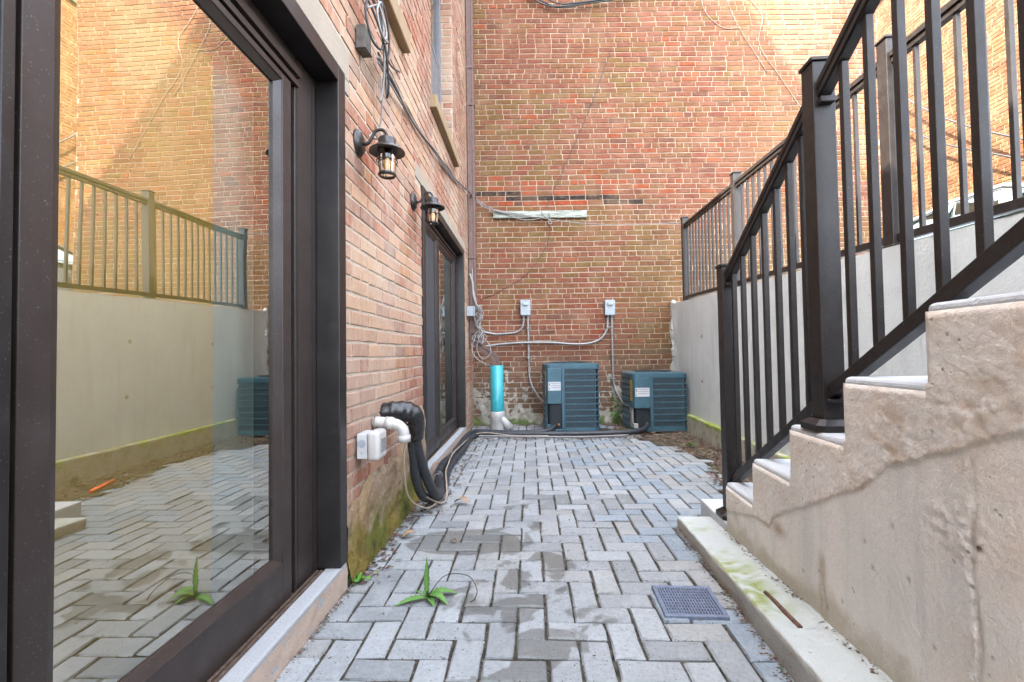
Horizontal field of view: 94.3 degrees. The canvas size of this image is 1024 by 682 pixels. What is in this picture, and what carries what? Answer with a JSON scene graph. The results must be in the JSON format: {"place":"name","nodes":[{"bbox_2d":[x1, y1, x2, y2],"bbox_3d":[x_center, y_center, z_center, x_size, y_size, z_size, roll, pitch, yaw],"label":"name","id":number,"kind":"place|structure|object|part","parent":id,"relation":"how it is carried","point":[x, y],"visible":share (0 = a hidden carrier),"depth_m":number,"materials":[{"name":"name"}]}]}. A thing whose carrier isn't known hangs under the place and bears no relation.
{"place":"outdoors","nodes":[
{"label":"outdoors","id":0,"kind":"place"},
{"bbox_2d":[276,424,793,681],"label":"paving","id":1,"kind":"structure","parent":0,"point":[564,633],"depth_m":1.96,"materials":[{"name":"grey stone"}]},
{"bbox_2d":[348,572,370,581],"bbox_3d":[-0.643,0.989,1.992,0.095,0.034,0.068,0,-2,-19],"label":"plant","id":2,"kind":"object","parent":1,"relation":"on","point":[358,578],"visible":0.78,"depth_m":1.99,"materials":[{"name":"green plant"}]},
{"bbox_2d":[394,557,476,606],"bbox_3d":[-0.296,0.932,1.859,0.319,0.169,0.129,-1,-2,-10],"label":"weed","id":3,"kind":"object","parent":1,"relation":"on","point":[436,592],"visible":1,"depth_m":1.85,"materials":[{"name":"green plant"}]},
{"bbox_2d":[454,496,468,502],"bbox_3d":[-0.319,1.014,3.019,0.102,0.039,0.073,-1,-2,0],"label":"dead leaf","id":4,"kind":"object","parent":1,"relation":"on","point":[464,498],"visible":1,"depth_m":3.02,"materials":[{"name":"brown plant"}]},
{"bbox_2d":[490,365,512,429],"bbox_3d":[-0.136,0.726,6.042,0.293,0.832,0.186,-1,-2,0],"label":"sewer pipe","id":5,"kind":"object","parent":1,"relation":"on","point":[499,420],"visible":0.96,"depth_m":5.97,"materials":[{"name":"teal plastic"}]},
{"bbox_2d":[379,400,648,508],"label":"insulated pipes","id":6,"kind":"object","parent":1,"relation":"on","point":[411,413],"visible":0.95,"depth_m":2.78,"materials":[{"name":"black rubber"}]},
{"bbox_2d":[478,434,628,437],"bbox_3d":[0.404,1.077,5.377,1.826,0.026,0.111,-1,-2,3],"label":"ground cable","id":7,"kind":"object","parent":1,"relation":"on","point":[554,436],"visible":0.92,"depth_m":5.34,"materials":[{"name":"black rubber"}]},
{"bbox_2d":[542,361,599,430],"bbox_3d":[0.733,0.684,5.996,0.660,0.847,0.626,-1,-2,-1],"label":"air conditioner","id":8,"kind":"object","parent":1,"relation":"on","point":[571,391],"visible":0.98,"depth_m":5.71,"materials":[{"name":"blue metal"}]},
{"bbox_2d":[275,423,884,681],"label":"leaf litter","id":9,"kind":"object","parent":1,"relation":"on","point":[396,533],"visible":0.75,"depth_m":2.63,"materials":[{"name":"brown plant"}]},
{"bbox_2d":[402,529,415,537],"bbox_3d":[-0.535,1.008,2.483,0.073,0.028,0.052,-1,-2,0],"label":"dead leaf","id":10,"kind":"object","parent":9,"relation":"on","point":[406,532],"visible":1,"depth_m":2.49,"materials":[{"name":"brown plant"}]},
{"bbox_2d":[652,585,729,620],"bbox_3d":[0.667,0.998,1.798,0.226,0.039,0.226,-1,-2,4],"label":"drain grate","id":11,"kind":"object","parent":1,"relation":"in","point":[710,607],"visible":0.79,"depth_m":1.78,"materials":[{"name":"plastic"}]},
{"bbox_2d":[677,516,893,681],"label":"concrete kerb","id":12,"kind":"structure","parent":1,"relation":"on","point":[813,649],"depth_m":1.56,"materials":[{"name":"grey concrete"}]},
{"bbox_2d":[763,590,802,627],"bbox_3d":[0.910,0.904,1.603,0.015,0.027,0.241,-1,-2,4],"label":"rusty bar","id":13,"kind":"object","parent":12,"relation":"on","point":[790,617],"visible":0.93,"depth_m":1.58,"materials":[{"name":"brown metal"}]},
{"bbox_2d":[701,291,1023,681],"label":"concrete stairs","id":14,"kind":"structure","parent":1,"relation":"on","point":[884,532],"depth_m":1.10,"materials":[{"name":"beige concrete"}]},
{"bbox_2d":[715,0,1023,520],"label":"stair railing","id":15,"kind":"object","parent":14,"relation":"on","point":[811,140],"visible":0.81,"depth_m":1.54,"materials":[{"name":"brown metal"}]},
{"bbox_2d":[470,423,752,482],"bbox_3d":[0.816,1.050,3.522,3.100,0.042,6.100,-1,-2,0],"label":"soil bed","id":16,"kind":"object","parent":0,"point":[696,441],"visible":0.05,"depth_m":5.10,"materials":[{"name":"brown soil"}]},
{"bbox_2d":[609,396,622,418],"bbox_3d":[1.401,0.895,6.338,0.221,0.336,0.154,-1,-2,0],"label":"plant","id":17,"kind":"object","parent":16,"relation":"on","point":[617,413],"visible":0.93,"depth_m":6.36,"materials":[{"name":"green plant"}]},
{"bbox_2d":[621,370,687,431],"bbox_3d":[1.779,0.730,5.974,0.680,0.722,0.626,-1,-2,-1],"label":"air conditioner","id":18,"kind":"object","parent":16,"relation":"on","point":[655,400],"visible":0.99,"depth_m":5.69,"materials":[{"name":"blue metal"}]},
{"bbox_2d":[669,212,1023,462],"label":"retaining wall","id":19,"kind":"structure","parent":16,"relation":"on","point":[693,332],"depth_m":3.38,"materials":[{"name":"concrete"}]},
{"bbox_2d":[680,0,1023,300],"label":"metal fence","id":20,"kind":"object","parent":19,"relation":"on","point":[950,10],"visible":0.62,"depth_m":2.38,"materials":[{"name":"brown metal"}]},
{"label":"ground","id":21,"kind":"structure","parent":0,"visible":0},
{"bbox_2d":[0,0,473,681],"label":"brick townhouse","id":22,"kind":"structure","parent":21,"relation":"on","point":[234,284],"depth_m":1.31,"materials":[{"name":"brick"}]},
{"bbox_2d":[0,0,346,681],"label":"sliding door","id":23,"kind":"structure","parent":22,"relation":"in","point":[173,396],"depth_m":1.15,"materials":[{"name":"brown metal"}]},
{"bbox_2d":[355,24,372,57],"bbox_3d":[-0.690,-1.395,2.213,0.050,0.118,0.094,-1,-2,2],"label":"cable box","id":24,"kind":"object","parent":22,"relation":"attached to","point":[363,44],"visible":0.98,"depth_m":2.18,"materials":[{"name":"metal"}]},
{"bbox_2d":[357,428,385,460],"bbox_3d":[-0.628,0.465,2.139,0.104,0.128,0.124,-1,-2,2],"label":"outlet box","id":25,"kind":"object","parent":22,"relation":"attached to","point":[371,445],"visible":1,"depth_m":2.08,"materials":[{"name":"grey plastic"}]},
{"bbox_2d":[369,77,382,139],"bbox_3d":[-0.668,-1.122,2.327,0.059,0.391,0.262,-1,-2,-12],"label":"lamp wire","id":26,"kind":"object","parent":22,"relation":"attached to","point":[381,109],"visible":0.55,"depth_m":2.41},
{"bbox_2d":[367,0,388,101],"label":"wire coil","id":27,"kind":"object","parent":22,"relation":"attached to","point":[384,34],"visible":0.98,"depth_m":2.25,"materials":[{"name":"grey plastic"}]},
{"bbox_2d":[353,128,404,179],"bbox_3d":[-0.601,-0.867,2.185,0.218,0.227,0.172,-1,-2,2],"label":"wall lantern","id":28,"kind":"object","parent":22,"relation":"attached to","point":[386,148],"depth_m":2.17,"materials":[{"name":"brown metal"}]},
{"bbox_2d":[364,0,399,98],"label":"wire coil","id":29,"kind":"object","parent":22,"relation":"attached to","point":[387,79],"visible":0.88,"depth_m":2.30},
{"bbox_2d":[372,413,410,442],"bbox_3d":[-0.603,0.425,2.345,0.205,0.146,0.090,-1,-2,2],"label":"pvc pipe","id":30,"kind":"object","parent":22,"relation":"attached to","point":[400,427],"visible":0.98,"depth_m":2.32,"materials":[{"name":"white plastic"}]},
{"bbox_2d":[377,52,471,193],"bbox_3d":[-0.603,-1.661,4.269,0.050,0.606,3.851,-1,-2,2],"label":"wall cable","id":31,"kind":"object","parent":22,"relation":"attached to","point":[391,81],"depth_m":3.07,"materials":[{"name":"black rubber"}]},
{"bbox_2d":[410,191,444,225],"bbox_3d":[-0.563,-0.898,3.210,0.218,0.227,0.172,-1,-2,2],"label":"wall lantern","id":32,"kind":"object","parent":22,"relation":"attached to","point":[432,204],"depth_m":3.19,"materials":[{"name":"brown metal"}]},
{"bbox_2d":[430,0,440,104],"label":"window","id":33,"kind":"structure","parent":22,"relation":"in","point":[435,27],"depth_m":4.94,"materials":[{"name":"grey glass"}]},
{"bbox_2d":[421,185,465,463],"bbox_3d":[-0.691,-0.047,4.538,0.193,2.130,2.168,-1,-2,2],"label":"sliding door","id":34,"kind":"structure","parent":22,"relation":"in","point":[442,259],"depth_m":4.71,"materials":[{"name":"brown metal"}]},
{"bbox_2d":[466,306,474,316],"bbox_3d":[-0.511,-0.367,5.907,0.098,0.130,0.110,-1,-2,2],"label":"junction box","id":35,"kind":"object","parent":22,"relation":"attached to","point":[470,310],"visible":1,"depth_m":5.86,"materials":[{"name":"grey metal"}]},
{"bbox_2d":[472,268,490,364],"bbox_3d":[-0.390,-0.309,6.013,0.248,1.237,0.167,-1,-2,0],"label":"wire tangle","id":36,"kind":"object","parent":35,"relation":"hanging from","point":[479,327],"visible":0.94,"depth_m":6.00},
{"bbox_2d":[469,273,477,306],"bbox_3d":[-0.493,-0.646,5.997,0.129,0.430,0.050,-2,-2,29],"label":"feed cable","id":37,"kind":"object","parent":22,"relation":"attached to","point":[473,295],"visible":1,"depth_m":5.97,"materials":[{"name":"grey plastic"}]},
{"bbox_2d":[466,0,499,365],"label":"downpipe","id":38,"kind":"object","parent":22,"relation":"attached to","point":[472,257],"visible":0.85,"depth_m":6.14,"materials":[{"name":"metal"}]},
{"bbox_2d":[376,56,675,224],"bbox_3d":[-0.159,-1.635,4.906,2.341,0.658,4.690,-2,-2,37],"label":"wall cable","id":39,"kind":"object","parent":22,"relation":"attached to","point":[380,61],"depth_m":3.98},
{"bbox_2d":[497,209,551,223],"bbox_3d":[0.168,-1.693,6.486,0.750,0.227,0.044,-1,-2,3],"label":"wire end","id":40,"kind":"object","parent":39,"relation":"hanging from","point":[532,219],"visible":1,"depth_m":6.47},
{"bbox_2d":[473,0,882,425],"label":"brick building","id":41,"kind":"structure","parent":21,"relation":"on","point":[692,107],"depth_m":6.57,"materials":[{"name":"red brick"}]},
{"bbox_2d":[520,300,530,317],"bbox_3d":[0.181,-0.434,6.450,0.136,0.243,0.107,-1,-2,0],"label":"disconnect box","id":42,"kind":"object","parent":41,"relation":"attached to","point":[524,308],"visible":1,"depth_m":6.42,"materials":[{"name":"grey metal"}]},
{"bbox_2d":[482,318,524,334],"bbox_3d":[-0.146,-0.209,6.454,0.634,0.257,0.059,-1,-2,-5],"label":"conduit","id":43,"kind":"object","parent":42,"relation":"attached to","point":[520,329],"visible":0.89,"depth_m":6.45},
{"bbox_2d":[527,318,543,402],"bbox_3d":[0.313,0.213,6.210,0.059,1.128,0.547,0,-2,-17],"label":"conduit","id":44,"kind":"object","parent":41,"relation":"attached to","point":[530,381],"visible":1,"depth_m":6.44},
{"bbox_2d":[493,210,586,218],"bbox_3d":[0.384,-1.737,6.522,1.280,0.104,0.040,-1,-2,0],"label":"wooden board","id":45,"kind":"object","parent":41,"relation":"attached to","point":[563,214],"visible":0.98,"depth_m":6.50,"materials":[{"name":"white wood"}]},
{"bbox_2d":[484,318,608,346],"bbox_3d":[0.467,-0.127,6.445,1.702,0.410,0.053,-1,-2,-1],"label":"conduit","id":46,"kind":"object","parent":41,"relation":"attached to","point":[564,343],"visible":0.98,"depth_m":6.44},
{"bbox_2d":[481,47,611,299],"bbox_3d":[0.481,-2.325,6.532,1.875,3.504,0.055,-1,-2,0],"label":"thin wire","id":47,"kind":"object","parent":41,"relation":"attached to","point":[556,184],"visible":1,"depth_m":6.55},
{"bbox_2d":[534,0,613,7],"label":"overhead cable","id":48,"kind":"object","parent":41,"relation":"attached to","point":[572,4],"visible":1,"depth_m":6.54,"materials":[{"name":"black rubber"}]},
{"bbox_2d":[604,300,614,317],"bbox_3d":[1.327,-0.436,6.450,0.136,0.243,0.107,-1,-2,0],"label":"disconnect box","id":49,"kind":"object","parent":41,"relation":"attached to","point":[609,307],"visible":1,"depth_m":6.42,"materials":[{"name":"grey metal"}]},
{"bbox_2d":[611,318,623,403],"bbox_3d":[1.445,0.267,6.141,0.051,1.244,0.666,-1,-2,-12],"label":"conduit","id":50,"kind":"object","parent":41,"relation":"attached to","point":[613,380],"visible":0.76,"depth_m":6.44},
{"bbox_2d":[701,0,800,107],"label":"thin wire","id":51,"kind":"object","parent":41,"relation":"attached to","point":[749,44],"visible":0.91,"depth_m":6.60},
{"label":"street","id":52,"kind":"structure","parent":0,"visible":0},
{"bbox_2d":[876,0,1023,217],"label":"brick house","id":53,"kind":"structure","parent":52,"relation":"on","point":[997,67],"depth_m":8.61,"materials":[{"name":"brown brick"}]},
{"bbox_2d":[908,98,1023,160],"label":"street wire","id":54,"kind":"object","parent":53,"relation":"attached to","point":[992,132],"visible":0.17,"depth_m":8.17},
{"bbox_2d":[913,182,1023,239],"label":"parked car","id":55,"kind":"object","parent":52,"relation":"on","point":[1002,192],"visible":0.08,"depth_m":5.96,"materials":[{"name":"paint"}]},
{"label":"windows","id":56,"kind":"part","parent":55,"relation":"part of","materials":[{"name":"glass"}]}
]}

